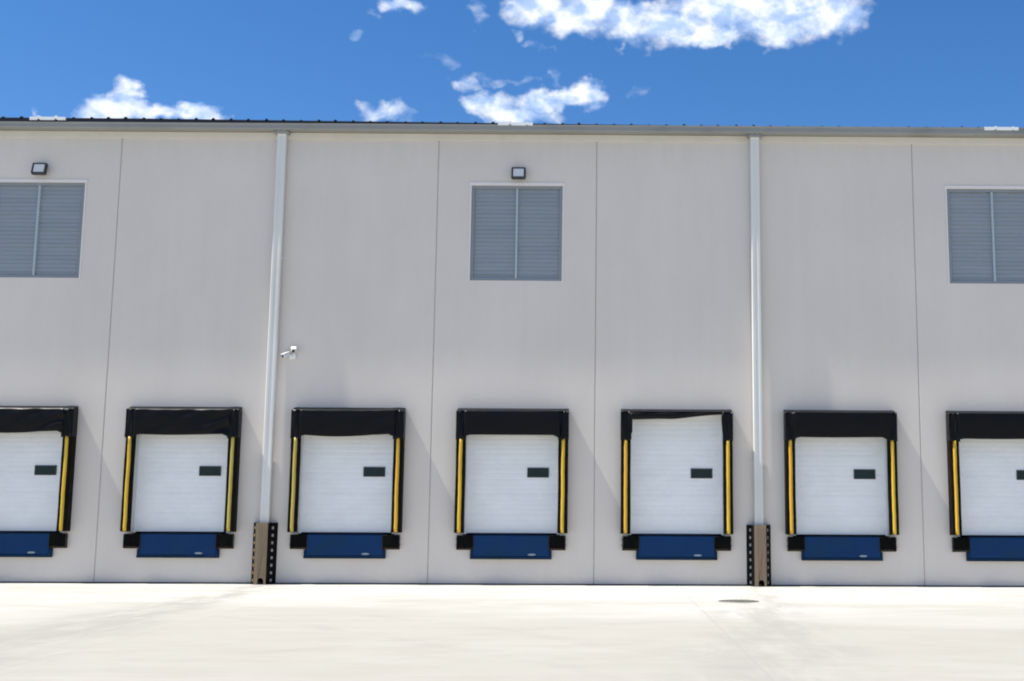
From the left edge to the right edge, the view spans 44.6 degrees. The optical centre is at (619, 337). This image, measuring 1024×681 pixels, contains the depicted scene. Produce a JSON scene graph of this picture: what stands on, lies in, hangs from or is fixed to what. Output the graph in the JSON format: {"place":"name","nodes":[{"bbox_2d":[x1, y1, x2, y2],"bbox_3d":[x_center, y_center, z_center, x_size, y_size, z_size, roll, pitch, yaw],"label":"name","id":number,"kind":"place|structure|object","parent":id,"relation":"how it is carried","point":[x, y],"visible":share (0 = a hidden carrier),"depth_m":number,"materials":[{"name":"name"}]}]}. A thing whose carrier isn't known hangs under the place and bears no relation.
{"place":"outdoors","nodes":[
{"label":"outdoors","id":0,"kind":"place"},
{"bbox_2d":[0,583,1023,680],"bbox_3d":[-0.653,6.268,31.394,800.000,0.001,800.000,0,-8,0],"label":"concrete yard","id":1,"kind":"structure","parent":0,"point":[196,632],"depth_m":18.16,"materials":[{"name":"beige concrete"}]},
{"bbox_2d":[251,523,277,584],"bbox_3d":[-8.982,5.438,31.252,0.620,1.535,0.368,0,-8,0],"label":"downspout guard","id":2,"kind":"object","parent":1,"relation":"on","point":[264,553],"visible":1,"depth_m":31.14,"materials":[{"name":"beige metal"}]},
{"bbox_2d":[0,115,1023,586],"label":"warehouse","id":3,"kind":"structure","parent":1,"relation":"on","point":[594,279],"depth_m":32.32,"materials":[{"name":"pale grey painted concrete"},{"name":"grey metal"}]},
{"bbox_2d":[0,532,52,556],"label":"dock leveller","id":4,"kind":"object","parent":3,"relation":"attached to","point":[23,544],"visible":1,"depth_m":31.30,"materials":[{"name":"blue paint"}]},
{"bbox_2d":[0,431,62,532],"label":"dock door","id":5,"kind":"structure","parent":3,"relation":"in","point":[30,462],"depth_m":31.74,"materials":[{"name":"white metal"}]},
{"bbox_2d":[0,406,78,530],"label":"dock shelter","id":6,"kind":"object","parent":3,"relation":"attached to","point":[63,420],"visible":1,"depth_m":31.51,"materials":[{"name":"black plastic"}]},
{"bbox_2d":[31,163,47,174],"bbox_3d":[-15.262,-4.434,32.696,0.380,0.331,0.246,0,-8,0],"label":"floodlight","id":7,"kind":"object","parent":3,"relation":"attached to","point":[39,169],"visible":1,"depth_m":32.62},
{"bbox_2d":[0,179,87,278],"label":"louvre window","id":8,"kind":"structure","parent":3,"relation":"in","point":[42,224],"depth_m":32.66,"materials":[{"name":"metal"}]},
{"bbox_2d":[48,533,67,547],"bbox_3d":[-14.184,5.133,31.353,0.465,0.366,0.146,0,-8,0],"label":"dock bumper","id":9,"kind":"object","parent":3,"relation":"attached to","point":[57,540],"visible":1,"depth_m":31.30,"materials":[{"name":"rubber"}]},
{"bbox_2d":[123,534,140,547],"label":"dock bumper","id":10,"kind":"object","parent":3,"relation":"attached to","point":[131,539],"visible":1,"depth_m":31.31,"materials":[{"name":"rubber"}]},
{"bbox_2d":[136,533,219,557],"bbox_3d":[-11.148,5.266,31.432,2.060,0.614,0.218,0,-8,0],"label":"dock leveller","id":11,"kind":"object","parent":3,"relation":"attached to","point":[177,545],"visible":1,"depth_m":31.33,"materials":[{"name":"blue paint"}]},
{"bbox_2d":[132,434,228,533],"bbox_3d":[-11.141,3.445,31.806,2.452,3.110,0.125,0,-8,0],"label":"dock door","id":12,"kind":"structure","parent":3,"relation":"in","point":[181,479],"depth_m":31.76,"materials":[{"name":"white metal"}]},
{"bbox_2d":[120,406,242,531],"bbox_3d":[-11.138,3.322,31.540,2.872,3.187,0.362,0,-8,0],"label":"dock shelter","id":13,"kind":"object","parent":3,"relation":"attached to","point":[154,420],"visible":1,"depth_m":31.54,"materials":[{"name":"black plastic"}]},
{"bbox_2d":[215,534,233,548],"bbox_3d":[-9.984,5.158,31.389,0.465,0.366,0.146,0,-8,0],"label":"dock bumper","id":14,"kind":"object","parent":3,"relation":"attached to","point":[224,541],"visible":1,"depth_m":31.33,"materials":[{"name":"rubber"}]},
{"bbox_2d":[281,346,295,359],"bbox_3d":[-8.513,0.383,32.013,0.406,0.333,0.328,0,-8,0],"label":"security camera","id":15,"kind":"object","parent":3,"relation":"attached to","point":[289,354],"visible":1,"depth_m":31.98,"materials":[{"name":"white plastic"}]},
{"bbox_2d":[290,534,307,548],"bbox_3d":[-8.110,5.169,31.406,0.465,0.366,0.146,0,-8,0],"label":"dock bumper","id":16,"kind":"object","parent":3,"relation":"attached to","point":[297,541],"visible":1,"depth_m":31.35,"materials":[{"name":"rubber"}]},
{"bbox_2d":[303,534,385,558],"bbox_3d":[-6.948,5.291,31.468,2.060,0.614,0.218,0,-8,0],"label":"dock leveller","id":17,"kind":"object","parent":3,"relation":"attached to","point":[346,546],"visible":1,"depth_m":31.37,"materials":[{"name":"blue paint"}]},
{"bbox_2d":[298,434,393,533],"bbox_3d":[-6.941,3.470,31.843,2.452,3.110,0.125,0,-8,0],"label":"dock door","id":18,"kind":"structure","parent":3,"relation":"in","point":[346,481],"depth_m":31.80,"materials":[{"name":"white metal"}]},
{"bbox_2d":[287,407,405,532],"bbox_3d":[-6.938,3.347,31.583,2.872,3.187,0.349,0,-8,0],"label":"dock shelter","id":19,"kind":"object","parent":3,"relation":"attached to","point":[329,421],"visible":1,"depth_m":31.58,"materials":[{"name":"black plastic"}]},
{"bbox_2d":[382,535,399,549],"bbox_3d":[-5.784,5.182,31.426,0.465,0.366,0.146,0,-8,0],"label":"dock bumper","id":20,"kind":"object","parent":3,"relation":"attached to","point":[390,541],"visible":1,"depth_m":31.37,"materials":[{"name":"rubber"}]},
{"bbox_2d":[456,535,473,549],"bbox_3d":[-3.910,5.194,31.442,0.465,0.366,0.146,0,-8,0],"label":"dock bumper","id":21,"kind":"object","parent":3,"relation":"attached to","point":[464,542],"visible":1,"depth_m":31.39,"materials":[{"name":"rubber"}]},
{"bbox_2d":[470,534,551,558],"bbox_3d":[-2.749,5.315,31.505,2.060,0.614,0.218,0,-8,0],"label":"dock leveller","id":22,"kind":"object","parent":3,"relation":"attached to","point":[486,546],"visible":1,"depth_m":31.40,"materials":[{"name":"blue paint"}]},
{"bbox_2d":[454,408,568,532],"bbox_3d":[-2.738,3.377,31.620,2.872,3.177,0.346,0,-8,0],"label":"dock shelter","id":23,"kind":"object","parent":3,"relation":"attached to","point":[499,421],"visible":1,"depth_m":31.62,"materials":[{"name":"black plastic"}]},
{"bbox_2d":[463,435,559,534],"bbox_3d":[-2.741,3.494,31.879,2.452,3.110,0.125,0,-8,0],"label":"dock door","id":24,"kind":"structure","parent":3,"relation":"in","point":[511,488],"depth_m":31.84,"materials":[{"name":"white metal"}]},
{"bbox_2d":[468,182,564,281],"bbox_3d":[-2.712,-2.769,32.796,2.520,2.670,0.237,0,-8,0],"label":"louvre window","id":25,"kind":"structure","parent":3,"relation":"in","point":[516,229],"depth_m":32.77,"materials":[{"name":"metal"}]},
{"bbox_2d":[511,167,525,179],"bbox_3d":[-2.663,-4.330,32.801,0.380,0.331,0.246,0,-8,0],"label":"floodlight","id":26,"kind":"object","parent":3,"relation":"attached to","point":[518,173],"visible":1,"depth_m":32.73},
{"bbox_2d":[548,536,565,549],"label":"dock bumper","id":27,"kind":"object","parent":3,"relation":"attached to","point":[556,542],"visible":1,"depth_m":31.41,"materials":[{"name":"rubber"}]},
{"bbox_2d":[622,536,638,550],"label":"dock bumper","id":28,"kind":"object","parent":3,"relation":"attached to","point":[630,542],"visible":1,"depth_m":31.42,"materials":[{"name":"rubber"}]},
{"bbox_2d":[628,415,723,535],"bbox_3d":[1.459,3.519,31.916,2.452,3.110,0.125,0,-8,0],"label":"dock door","id":29,"kind":"structure","parent":3,"relation":"in","point":[676,472],"depth_m":31.91,"materials":[{"name":"white metal"}]},
{"bbox_2d":[620,409,732,533],"bbox_3d":[1.462,3.402,31.655,2.872,3.177,0.350,0,-8,0],"label":"dock shelter","id":30,"kind":"object","parent":3,"relation":"attached to","point":[628,416],"visible":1,"depth_m":31.62,"materials":[{"name":"black plastic"}]},
{"bbox_2d":[636,535,716,559],"bbox_3d":[1.451,5.340,31.541,2.060,0.614,0.218,0,-8,0],"label":"dock leveller","id":31,"kind":"object","parent":3,"relation":"attached to","point":[676,547],"visible":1,"depth_m":31.44,"materials":[{"name":"blue paint"}]},
{"bbox_2d":[714,536,731,550],"bbox_3d":[2.615,5.232,31.499,0.465,0.366,0.146,0,-8,0],"label":"dock bumper","id":32,"kind":"object","parent":3,"relation":"attached to","point":[722,543],"visible":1,"depth_m":31.44,"materials":[{"name":"rubber"}]},
{"bbox_2d":[787,537,804,550],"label":"dock bumper","id":33,"kind":"object","parent":3,"relation":"attached to","point":[795,542],"visible":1,"depth_m":31.46,"materials":[{"name":"rubber"}]},
{"bbox_2d":[783,410,898,534],"bbox_3d":[5.661,3.426,31.692,2.872,3.177,0.348,0,-8,0],"label":"dock shelter","id":34,"kind":"object","parent":3,"relation":"attached to","point":[839,423],"visible":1,"depth_m":31.69,"materials":[{"name":"black plastic"}]},
{"bbox_2d":[793,437,888,536],"bbox_3d":[5.658,3.544,31.952,2.452,3.110,0.125,0,-8,0],"label":"dock door","id":35,"kind":"structure","parent":3,"relation":"in","point":[841,485],"depth_m":31.91,"materials":[{"name":"white metal"}]},
{"bbox_2d":[801,536,882,560],"bbox_3d":[5.651,5.365,31.578,2.060,0.614,0.218,0,-8,0],"label":"dock leveller","id":36,"kind":"object","parent":3,"relation":"attached to","point":[842,548],"visible":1,"depth_m":31.48,"materials":[{"name":"blue paint"}]},
{"bbox_2d":[879,537,896,551],"bbox_3d":[6.815,5.257,31.535,0.465,0.366,0.146,0,-8,0],"label":"dock bumper","id":37,"kind":"object","parent":3,"relation":"attached to","point":[887,544],"visible":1,"depth_m":31.48,"materials":[{"name":"rubber"}]},
{"bbox_2d":[952,537,969,551],"bbox_3d":[8.689,5.268,31.552,0.465,0.366,0.146,0,-8,0],"label":"dock bumper","id":38,"kind":"object","parent":3,"relation":"attached to","point":[959,544],"visible":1,"depth_m":31.50,"materials":[{"name":"rubber"}]},
{"bbox_2d":[944,185,1023,283],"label":"louvre window","id":39,"kind":"structure","parent":3,"relation":"in","point":[985,224],"depth_m":32.88,"materials":[{"name":"metal"}]},
{"bbox_2d":[946,411,1023,534],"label":"dock shelter","id":40,"kind":"object","parent":3,"relation":"attached to","point":[960,425],"visible":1,"depth_m":31.72,"materials":[{"name":"black plastic"}]},
{"bbox_2d":[957,439,1023,536],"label":"dock door","id":41,"kind":"structure","parent":3,"relation":"in","point":[991,470],"depth_m":31.95,"materials":[{"name":"white metal"}]},
{"bbox_2d":[966,537,1023,561],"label":"dock leveller","id":42,"kind":"object","parent":3,"relation":"attached to","point":[996,548],"visible":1,"depth_m":31.51,"materials":[{"name":"blue paint"}]},
{"bbox_2d":[719,600,758,602],"bbox_3d":[2.444,5.404,25.466,0.844,0.016,0.844,0,-8,0],"label":"manhole cover","id":43,"kind":"object","parent":1,"relation":"on","point":[741,601],"visible":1,"depth_m":25.25,"materials":[{"name":"metal"}]},
{"bbox_2d":[746,525,770,586],"bbox_3d":[3.542,5.512,31.361,0.620,1.535,0.368,0,-8,0],"label":"downspout guard","id":44,"kind":"object","parent":1,"relation":"on","point":[758,542],"visible":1,"depth_m":31.25,"materials":[{"name":"beige metal"}]},
{"bbox_2d":[0,0,1023,127],"label":"sky","id":45,"kind":"structure","parent":0,"point":[843,63],"materials":[{"name":"blue"}]}
]}

